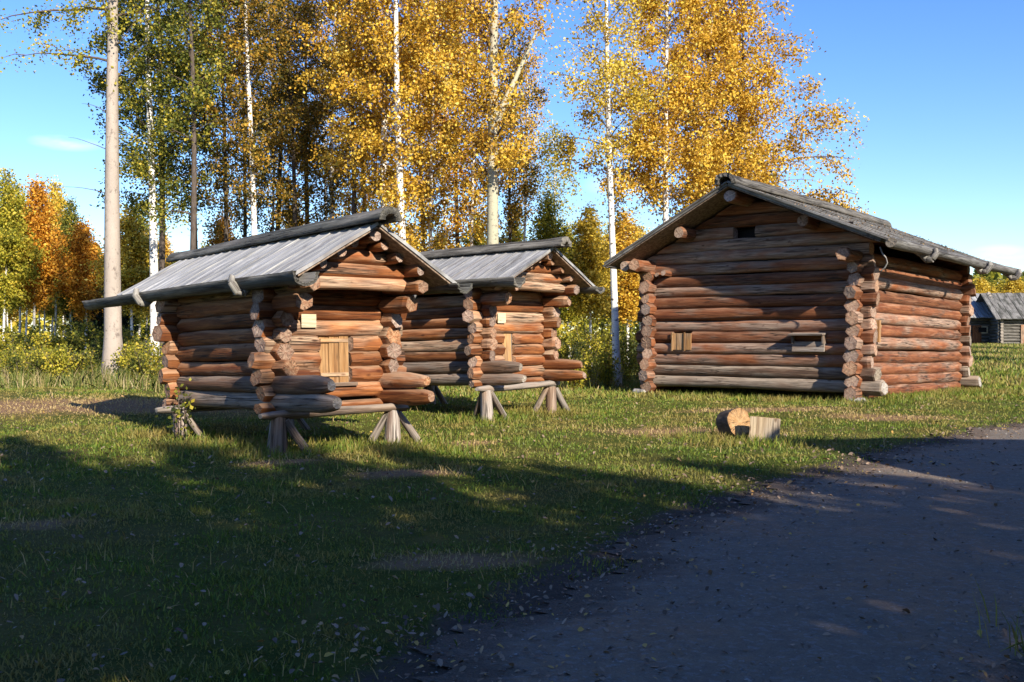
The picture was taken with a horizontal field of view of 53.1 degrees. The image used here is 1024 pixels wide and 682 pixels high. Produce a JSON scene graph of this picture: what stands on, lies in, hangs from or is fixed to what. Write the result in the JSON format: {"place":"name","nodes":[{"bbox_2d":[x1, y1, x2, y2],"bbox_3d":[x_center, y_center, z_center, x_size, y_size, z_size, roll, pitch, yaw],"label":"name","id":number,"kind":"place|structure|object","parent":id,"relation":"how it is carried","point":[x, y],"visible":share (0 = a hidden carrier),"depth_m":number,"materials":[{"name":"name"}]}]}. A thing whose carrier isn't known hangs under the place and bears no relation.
{"place":"outdoors","nodes":[
{"label":"outdoors","id":0,"kind":"place"},
{"bbox_2d":[0,337,1023,681],"bbox_3d":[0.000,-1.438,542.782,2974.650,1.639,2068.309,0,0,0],"label":"ground","id":1,"kind":"structure","parent":0,"point":[536,589],"depth_m":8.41,"materials":[{"name":"green plant"}]},
{"bbox_2d":[0,304,28,341],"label":"birch tree","id":2,"kind":"object","parent":1,"relation":"on","point":[13,316],"visible":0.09,"depth_m":79.90,"materials":[{"name":"yellow plant"}]},
{"bbox_2d":[0,328,30,360],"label":"shrub","id":3,"kind":"object","parent":1,"relation":"on","point":[7,342],"visible":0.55,"depth_m":43.82,"materials":[{"name":"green plant"}]},
{"bbox_2d":[0,344,36,377],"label":"shrub","id":4,"kind":"object","parent":1,"relation":"on","point":[4,359],"visible":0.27,"depth_m":29.74,"materials":[{"name":"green plant"}]},
{"bbox_2d":[0,343,47,381],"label":"shrub","id":5,"kind":"object","parent":1,"relation":"on","point":[33,363],"visible":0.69,"depth_m":29.00,"materials":[{"name":"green plant"}]},
{"bbox_2d":[6,180,42,334],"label":"birch tree","id":6,"kind":"object","parent":1,"relation":"on","point":[21,188],"visible":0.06,"depth_m":60.00,"materials":[{"name":"orange plant"}]},
{"bbox_2d":[2,335,47,363],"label":"shrub","id":7,"kind":"object","parent":1,"relation":"on","point":[38,348],"visible":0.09,"depth_m":32.72,"materials":[{"name":"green plant"}]},
{"bbox_2d":[0,167,50,340],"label":"birch tree","id":8,"kind":"object","parent":1,"relation":"on","point":[12,234],"visible":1,"depth_m":51.76,"materials":[{"name":"yellow plant"}]},
{"bbox_2d":[2,322,53,355],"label":"shrub","id":9,"kind":"object","parent":1,"relation":"on","point":[21,336],"visible":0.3,"depth_m":46.05,"materials":[{"name":"green plant"}]},
{"bbox_2d":[10,173,71,329],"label":"birch tree","id":10,"kind":"object","parent":1,"relation":"on","point":[42,216],"visible":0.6,"depth_m":53.90,"materials":[{"name":"orange plant"}]},
{"bbox_2d":[29,292,52,335],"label":"birch tree","id":11,"kind":"object","parent":1,"relation":"on","point":[41,312],"visible":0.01,"depth_m":70.94,"materials":[{"name":"yellow plant"}]},
{"bbox_2d":[36,295,62,331],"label":"birch tree","id":12,"kind":"object","parent":1,"relation":"on","point":[51,313],"visible":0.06,"depth_m":77.81,"materials":[{"name":"green plant"}]},
{"bbox_2d":[28,327,72,355],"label":"shrub","id":13,"kind":"object","parent":1,"relation":"on","point":[51,340],"visible":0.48,"depth_m":43.63,"materials":[{"name":"yellow plant"}]},
{"bbox_2d":[35,344,76,376],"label":"shrub","id":14,"kind":"object","parent":1,"relation":"on","point":[47,365],"visible":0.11,"depth_m":31.03,"materials":[{"name":"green plant"}]},
{"bbox_2d":[44,175,69,335],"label":"birch tree","id":15,"kind":"object","parent":1,"relation":"on","point":[58,197],"visible":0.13,"depth_m":63.83,"materials":[{"name":"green plant"}]},
{"bbox_2d":[32,343,85,382],"bbox_3d":[-12.852,0.808,28.907,1.257,1.499,1.337,0,0,13],"label":"shrub","id":16,"kind":"object","parent":1,"relation":"on","point":[61,358],"visible":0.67,"depth_m":28.84,"materials":[{"name":"yellow plant"}]},
{"bbox_2d":[50,191,83,330],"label":"birch tree","id":17,"kind":"object","parent":1,"relation":"on","point":[69,214],"visible":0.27,"depth_m":61.65,"materials":[{"name":"orange plant"}]},
{"bbox_2d":[44,344,101,381],"bbox_3d":[-12.810,0.766,29.914,1.592,1.403,1.383,0,0,0],"label":"shrub","id":18,"kind":"object","parent":1,"relation":"on","point":[83,363],"visible":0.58,"depth_m":29.92,"materials":[{"name":"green plant"}]},
{"bbox_2d":[58,306,93,349],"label":"spruce tree","id":19,"kind":"object","parent":1,"relation":"on","point":[68,317],"visible":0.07,"depth_m":65.57,"materials":[{"name":"green plant"}]},
{"bbox_2d":[54,314,100,355],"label":"shrub","id":20,"kind":"object","parent":1,"relation":"on","point":[82,328],"visible":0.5,"depth_m":45.87,"materials":[{"name":"green plant"}]},
{"bbox_2d":[53,215,103,347],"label":"birch tree","id":21,"kind":"object","parent":1,"relation":"on","point":[82,247],"visible":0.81,"depth_m":55.26,"materials":[{"name":"orange plant"}]},
{"bbox_2d":[66,336,102,371],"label":"shrub","id":22,"kind":"object","parent":1,"relation":"on","point":[95,349],"visible":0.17,"depth_m":33.21,"materials":[{"name":"green plant"}]},
{"bbox_2d":[0,0,172,380],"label":"aspen tree","id":23,"kind":"object","parent":1,"relation":"on","point":[112,341],"visible":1,"depth_m":30.80,"materials":[{"name":"grey plant"}]},
{"bbox_2d":[80,288,103,351],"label":"spruce tree","id":24,"kind":"object","parent":1,"relation":"on","point":[98,317],"visible":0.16,"depth_m":59.66,"materials":[{"name":"green plant"}]},
{"bbox_2d":[68,323,136,358],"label":"shrub","id":25,"kind":"object","parent":1,"relation":"on","point":[99,336],"visible":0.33,"depth_m":41.95,"materials":[{"name":"green plant"}]},
{"bbox_2d":[97,307,147,352],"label":"spruce tree","id":26,"kind":"object","parent":1,"relation":"on","point":[124,322],"visible":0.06,"depth_m":57.97,"materials":[{"name":"green plant"}]},
{"bbox_2d":[80,202,167,338],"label":"birch tree","id":27,"kind":"object","parent":1,"relation":"on","point":[135,265],"visible":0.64,"depth_m":51.47,"materials":[{"name":"green plant"}]},
{"bbox_2d":[103,319,149,350],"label":"shrub","id":28,"kind":"object","parent":1,"relation":"on","point":[142,335],"visible":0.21,"depth_m":44.16,"materials":[{"name":"green plant"}]},
{"bbox_2d":[102,335,156,378],"bbox_3d":[-11.187,0.640,29.961,1.525,1.620,1.226,0,0,43],"label":"shrub","id":29,"kind":"object","parent":1,"relation":"on","point":[122,361],"visible":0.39,"depth_m":29.95,"materials":[{"name":"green plant"}]},
{"bbox_2d":[118,334,163,368],"bbox_3d":[-11.070,0.571,30.891,1.351,1.554,1.642,0,0,32],"label":"shrub","id":30,"kind":"object","parent":1,"relation":"on","point":[153,346],"visible":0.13,"depth_m":30.99,"materials":[{"name":"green plant"}]},
{"bbox_2d":[135,312,149,334],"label":"birch tree","id":31,"kind":"object","parent":1,"relation":"on","point":[141,321],"visible":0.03,"depth_m":73.93,"materials":[{"name":"green plant"}]},
{"bbox_2d":[124,341,163,386],"bbox_3d":[-9.503,0.719,26.855,1.465,1.455,1.364,0,0,0],"label":"shrub","id":32,"kind":"object","parent":1,"relation":"on","point":[139,363],"visible":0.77,"depth_m":26.87,"materials":[{"name":"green plant"}]},
{"bbox_2d":[137,229,172,351],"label":"birch tree","id":33,"kind":"object","parent":1,"relation":"on","point":[148,310],"visible":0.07,"depth_m":59.97,"materials":[{"name":"yellow plant"}]},
{"bbox_2d":[88,0,232,362],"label":"birch tree","id":34,"kind":"object","parent":1,"relation":"on","point":[136,167],"visible":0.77,"depth_m":32.80,"materials":[{"name":"green plant"}]},
{"bbox_2d":[81,0,243,353],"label":"aspen tree","id":35,"kind":"object","parent":1,"relation":"on","point":[161,235],"visible":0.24,"depth_m":36.55,"materials":[{"name":"green plant"}]},
{"bbox_2d":[157,229,175,265],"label":"birch tree","id":36,"kind":"object","parent":1,"relation":"on","point":[167,246],"visible":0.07,"depth_m":80.99,"materials":[{"name":"yellow plant"}]},
{"bbox_2d":[155,377,195,439],"bbox_3d":[-5.128,1.077,15.829,0.584,1.039,0.713,0,0,0],"label":"shrub","id":37,"kind":"object","parent":1,"relation":"on","point":[184,404],"visible":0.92,"depth_m":15.77,"materials":[{"name":"green plant"}]},
{"bbox_2d":[129,0,247,249],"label":"alder tree","id":38,"kind":"object","parent":1,"relation":"on","point":[193,95],"visible":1,"depth_m":31.03,"materials":[{"name":"green plant"}]},
{"bbox_2d":[141,0,250,248],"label":"alder tree","id":39,"kind":"object","parent":1,"relation":"on","point":[197,127],"visible":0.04,"depth_m":41.74,"materials":[{"name":"green plant"}]},
{"bbox_2d":[160,0,274,241],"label":"alder tree","id":40,"kind":"object","parent":1,"relation":"on","point":[226,199],"visible":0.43,"depth_m":37.75,"materials":[{"name":"green plant"}]},
{"bbox_2d":[197,211,238,246],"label":"birch tree","id":41,"kind":"object","parent":1,"relation":"on","point":[213,240],"visible":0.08,"depth_m":55.48,"materials":[{"name":"orange plant"}]},
{"bbox_2d":[202,0,277,241],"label":"alder tree","id":42,"kind":"object","parent":1,"relation":"on","point":[244,226],"visible":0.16,"depth_m":44.87,"materials":[{"name":"green plant"}]},
{"bbox_2d":[196,0,309,235],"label":"birch tree","id":43,"kind":"object","parent":1,"relation":"on","point":[250,150],"visible":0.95,"depth_m":33.61,"materials":[{"name":"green plant"}]},
{"bbox_2d":[236,2,312,230],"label":"birch tree","id":44,"kind":"object","parent":1,"relation":"on","point":[273,193],"visible":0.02,"depth_m":45.97,"materials":[{"name":"yellow plant"}]},
{"bbox_2d":[82,206,472,454],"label":"log storehouse","id":45,"kind":"structure","parent":1,"relation":"on","point":[281,329],"depth_m":14.83,"materials":[{"name":"brown wood"}]},
{"bbox_2d":[318,336,348,382],"bbox_3d":[-2.582,0.222,14.811,0.486,0.770,0.072,0,-1,-43],"label":"door","id":46,"kind":"structure","parent":45,"relation":"in","point":[333,352],"depth_m":14.81,"materials":[{"name":"brown wood"}]},
{"bbox_2d":[238,0,338,233],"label":"alder tree","id":47,"kind":"object","parent":1,"relation":"on","point":[259,204],"visible":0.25,"depth_m":39.89,"materials":[{"name":"green plant"}]},
{"bbox_2d":[236,0,344,228],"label":"alder tree","id":48,"kind":"object","parent":1,"relation":"on","point":[293,193],"visible":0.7,"depth_m":36.03,"materials":[{"name":"green plant"}]},
{"bbox_2d":[244,0,347,227],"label":"alder tree","id":49,"kind":"object","parent":1,"relation":"on","point":[306,183],"visible":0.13,"depth_m":41.81,"materials":[{"name":"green plant"}]},
{"bbox_2d":[0,355,636,392],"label":"tall weeds","id":50,"kind":"object","parent":1,"relation":"on","point":[93,376],"visible":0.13,"depth_m":26.91,"materials":[{"name":"green plant"}]},
{"bbox_2d":[278,0,378,222],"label":"birch tree","id":51,"kind":"object","parent":1,"relation":"on","point":[330,200],"visible":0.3,"depth_m":37.85,"materials":[{"name":"yellow plant"}]},
{"bbox_2d":[302,0,362,219],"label":"birch tree","id":52,"kind":"object","parent":1,"relation":"on","point":[319,89],"visible":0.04,"depth_m":46.74,"materials":[{"name":"yellow plant"}]},
{"bbox_2d":[284,0,392,219],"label":"alder tree","id":53,"kind":"object","parent":1,"relation":"on","point":[352,201],"visible":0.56,"depth_m":32.61,"materials":[{"name":"yellow plant"}]},
{"bbox_2d":[310,1,408,231],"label":"alder tree","id":54,"kind":"object","parent":1,"relation":"on","point":[368,194],"visible":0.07,"depth_m":40.76,"materials":[{"name":"yellow plant"}]},
{"bbox_2d":[321,0,447,227],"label":"birch tree","id":55,"kind":"object","parent":1,"relation":"on","point":[425,128],"visible":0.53,"depth_m":31.68,"materials":[{"name":"yellow plant"}]},
{"bbox_2d":[322,0,464,250],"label":"birch tree","id":56,"kind":"object","parent":1,"relation":"on","point":[397,191],"visible":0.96,"depth_m":29.92,"materials":[{"name":"yellow plant"}]},
{"bbox_2d":[368,0,460,251],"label":"alder tree","id":57,"kind":"object","parent":1,"relation":"on","point":[410,166],"visible":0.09,"depth_m":42.78,"materials":[{"name":"yellow plant"}]},
{"bbox_2d":[391,0,485,251],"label":"birch tree","id":58,"kind":"object","parent":1,"relation":"on","point":[424,159],"visible":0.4,"depth_m":33.01,"materials":[{"name":"yellow plant"}]},
{"bbox_2d":[416,19,481,248],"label":"birch tree","id":59,"kind":"object","parent":1,"relation":"on","point":[447,134],"visible":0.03,"depth_m":44.77,"materials":[{"name":"yellow plant"}]},
{"bbox_2d":[403,0,500,248],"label":"alder tree","id":60,"kind":"object","parent":1,"relation":"on","point":[456,234],"visible":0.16,"depth_m":36.82,"materials":[{"name":"yellow plant"}]},
{"bbox_2d":[422,0,519,248],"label":"birch tree","id":61,"kind":"object","parent":1,"relation":"on","point":[467,207],"visible":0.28,"depth_m":35.99,"materials":[{"name":"yellow plant"}]},
{"bbox_2d":[459,213,486,246],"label":"birch tree","id":62,"kind":"object","parent":1,"relation":"on","point":[475,243],"visible":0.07,"depth_m":51.55,"materials":[{"name":"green plant"}]},
{"bbox_2d":[399,0,560,244],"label":"aspen tree","id":63,"kind":"object","parent":1,"relation":"on","point":[496,112],"visible":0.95,"depth_m":29.81,"materials":[{"name":"yellow plant"}]},
{"bbox_2d":[400,236,604,420],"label":"log storehouse","id":64,"kind":"structure","parent":1,"relation":"on","point":[490,333],"depth_m":19.77,"materials":[{"name":"brown wood"}]},
{"bbox_2d":[502,333,511,360],"bbox_3d":[-0.109,0.147,19.812,0.030,0.688,0.296,-1,-1,37],"label":"door","id":65,"kind":"structure","parent":64,"relation":"in","point":[507,342],"depth_m":19.82,"materials":[{"name":"brown wood"}]},
{"bbox_2d":[472,0,549,243],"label":"alder tree","id":66,"kind":"object","parent":1,"relation":"on","point":[515,211],"visible":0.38,"depth_m":37.94,"materials":[{"name":"plant"}]},
{"bbox_2d":[0,381,1023,681],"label":"fallen leaves","id":67,"kind":"object","parent":1,"relation":"on","point":[502,657],"visible":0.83,"depth_m":6.97,"materials":[{"name":"brown plant"}]},
{"bbox_2d":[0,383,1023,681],"bbox_3d":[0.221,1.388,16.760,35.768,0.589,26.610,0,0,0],"label":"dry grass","id":68,"kind":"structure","parent":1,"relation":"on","point":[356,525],"depth_m":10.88,"materials":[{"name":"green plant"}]},
{"bbox_2d":[0,243,1023,340],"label":"distant wood","id":69,"kind":"object","parent":1,"relation":"on","point":[990,276],"visible":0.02,"depth_m":154.77,"materials":[{"name":"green plant"}]},
{"bbox_2d":[499,218,528,242],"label":"birch tree","id":70,"kind":"object","parent":1,"relation":"on","point":[518,235],"visible":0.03,"depth_m":49.57,"materials":[{"name":"green plant"}]},
{"bbox_2d":[503,34,553,240],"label":"birch tree","id":71,"kind":"object","parent":1,"relation":"on","point":[531,122],"visible":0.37,"depth_m":45.60,"materials":[{"name":"yellow plant"}]},
{"bbox_2d":[61,384,1023,463],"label":"tufted grass","id":72,"kind":"structure","parent":1,"relation":"on","point":[745,440],"depth_m":15.52,"materials":[{"name":"green plant"}]},
{"bbox_2d":[529,119,581,228],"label":"birch tree","id":73,"kind":"object","parent":1,"relation":"on","point":[556,182],"visible":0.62,"depth_m":49.68,"materials":[{"name":"yellow plant"}]},
{"bbox_2d":[526,188,589,316],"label":"birch tree","id":74,"kind":"object","parent":1,"relation":"on","point":[551,229],"visible":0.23,"depth_m":45.80,"materials":[{"name":"green plant"}]},
{"bbox_2d":[556,311,588,357],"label":"shrub","id":75,"kind":"object","parent":1,"relation":"on","point":[580,324],"visible":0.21,"depth_m":39.98,"materials":[{"name":"green plant"}]},
{"bbox_2d":[557,329,588,359],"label":"shrub","id":76,"kind":"object","parent":1,"relation":"on","point":[570,352],"visible":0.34,"depth_m":32.96,"materials":[{"name":"green plant"}]},
{"bbox_2d":[559,221,586,356],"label":"birch tree","id":77,"kind":"object","parent":1,"relation":"on","point":[567,319],"visible":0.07,"depth_m":57.62,"materials":[{"name":"yellow plant"}]},
{"bbox_2d":[564,354,598,388],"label":"shrub","id":78,"kind":"object","parent":1,"relation":"on","point":[579,383],"visible":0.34,"depth_m":29.43,"materials":[{"name":"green plant"}]},
{"bbox_2d":[563,319,611,371],"bbox_3d":[2.700,0.236,36.086,1.438,2.583,2.234,0,0,-20],"label":"shrub","id":79,"kind":"object","parent":1,"relation":"on","point":[593,346],"visible":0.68,"depth_m":35.82,"materials":[{"name":"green plant"}]},
{"bbox_2d":[564,198,626,359],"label":"birch tree","id":80,"kind":"object","parent":1,"relation":"on","point":[590,246],"visible":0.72,"depth_m":45.71,"materials":[{"name":"yellow plant"}]},
{"bbox_2d":[574,317,627,366],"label":"shrub","id":81,"kind":"object","parent":1,"relation":"on","point":[608,338],"visible":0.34,"depth_m":41.83,"materials":[{"name":"green plant"}]},
{"bbox_2d":[582,346,627,387],"bbox_3d":[2.643,0.881,29.953,1.415,1.478,1.145,0,0,0],"label":"shrub","id":82,"kind":"object","parent":1,"relation":"on","point":[606,364],"visible":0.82,"depth_m":29.84,"materials":[{"name":"green plant"}]},
{"bbox_2d":[535,0,686,385],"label":"birch tree","id":83,"kind":"object","parent":1,"relation":"on","point":[607,96],"visible":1,"depth_m":30.91,"materials":[{"name":"yellow plant"}]},
{"bbox_2d":[592,221,632,346],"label":"birch tree","id":84,"kind":"object","parent":1,"relation":"on","point":[605,230],"visible":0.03,"depth_m":59.88,"materials":[{"name":"yellow plant"}]},
{"bbox_2d":[601,205,644,357],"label":"birch tree","id":85,"kind":"object","parent":1,"relation":"on","point":[629,283],"visible":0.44,"depth_m":49.34,"materials":[{"name":"yellow plant"}]},
{"bbox_2d":[619,334,639,380],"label":"shrub","id":86,"kind":"object","parent":1,"relation":"on","point":[628,360],"visible":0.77,"depth_m":32.88,"materials":[{"name":"green plant"}]},
{"bbox_2d":[619,317,640,379],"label":"shrub","id":87,"kind":"object","parent":1,"relation":"on","point":[634,367],"visible":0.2,"depth_m":35.88,"materials":[{"name":"green plant"}]},
{"bbox_2d":[631,220,647,330],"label":"birch tree","id":88,"kind":"object","parent":1,"relation":"on","point":[639,233],"visible":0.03,"depth_m":63.84,"materials":[{"name":"yellow plant"}]},
{"bbox_2d":[567,0,758,234],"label":"birch tree","id":89,"kind":"object","parent":1,"relation":"on","point":[647,184],"visible":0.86,"depth_m":32.46,"materials":[{"name":"yellow plant"}]},
{"bbox_2d":[597,0,786,223],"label":"birch tree","id":90,"kind":"object","parent":1,"relation":"on","point":[711,11],"visible":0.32,"depth_m":34.91,"materials":[{"name":"yellow plant"}]},
{"bbox_2d":[420,353,1023,401],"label":"meadow grass","id":91,"kind":"structure","parent":1,"relation":"on","point":[686,397],"depth_m":26.22,"materials":[{"name":"green plant"}]},
{"bbox_2d":[716,408,749,436],"bbox_3d":[3.532,1.305,16.296,0.479,0.456,0.310,0,-10,-26],"label":"firewood block","id":92,"kind":"object","parent":1,"relation":"on","point":[732,421],"depth_m":16.17,"materials":[{"name":"brown wood"}]},
{"bbox_2d":[624,0,875,213],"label":"birch tree","id":93,"kind":"object","parent":1,"relation":"on","point":[744,108],"visible":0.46,"depth_m":35.12,"materials":[{"name":"yellow plant"}]},
{"bbox_2d":[749,416,780,441],"bbox_3d":[3.925,1.375,15.817,0.459,0.391,0.257,3,-3,24],"label":"firewood block","id":94,"kind":"object","parent":1,"relation":"on","point":[760,427],"depth_m":15.70,"materials":[{"name":"beige wood"}]},
{"bbox_2d":[603,172,1021,402],"bbox_3d":[8.674,-1.212,28.322,7.891,5.541,10.566,0,-1,40],"label":"log cabin","id":95,"kind":"object","parent":1,"relation":"on","point":[747,283],"visible":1,"depth_m":25.51,"materials":[{"name":"brown wood"}]},
{"bbox_2d":[969,293,991,343],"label":"farm house","id":96,"kind":"structure","parent":1,"relation":"on","point":[980,330],"depth_m":103.77,"materials":[{"name":"grey wood"}]},
{"bbox_2d":[972,325,980,343],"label":"door","id":97,"kind":"structure","parent":96,"relation":"in","point":[976,336],"depth_m":103.73,"materials":[{"name":"brown wood"}]},
{"bbox_2d":[973,274,1004,293],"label":"birch tree","id":98,"kind":"object","parent":1,"relation":"on","point":[981,285],"visible":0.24,"depth_m":139.52,"materials":[{"name":"yellow plant"}]},
{"bbox_2d":[970,342,1023,389],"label":"meadow grass","id":99,"kind":"structure","parent":1,"relation":"on","point":[1003,351],"depth_m":53.15,"materials":[{"name":"green plant"}]},
{"bbox_2d":[987,279,1007,292],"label":"birch tree","id":100,"kind":"object","parent":1,"relation":"on","point":[999,282],"visible":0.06,"depth_m":144.23,"materials":[{"name":"yellow plant"}]},
{"bbox_2d":[972,577,1023,661],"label":"roadside grass","id":101,"kind":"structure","parent":1,"relation":"on","point":[1015,637],"depth_m":5.27,"materials":[{"name":"green plant"}]},
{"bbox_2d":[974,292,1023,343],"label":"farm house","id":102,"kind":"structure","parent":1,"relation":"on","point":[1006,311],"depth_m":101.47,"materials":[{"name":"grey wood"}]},
{"bbox_2d":[997,277,1023,292],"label":"birch tree","id":103,"kind":"object","parent":1,"relation":"on","point":[1015,286],"visible":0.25,"depth_m":139.69,"materials":[{"name":"yellow plant"}]},
{"bbox_2d":[0,0,1023,336],"label":"sky","id":104,"kind":"structure","parent":0,"point":[939,84],"materials":[{"name":"blue"}]},
{"bbox_2d":[408,423,1023,681],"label":"road","id":105,"kind":"structure","parent":0,"point":[849,644],"depth_m":6.41,"materials":[{"name":"grey gravel"}]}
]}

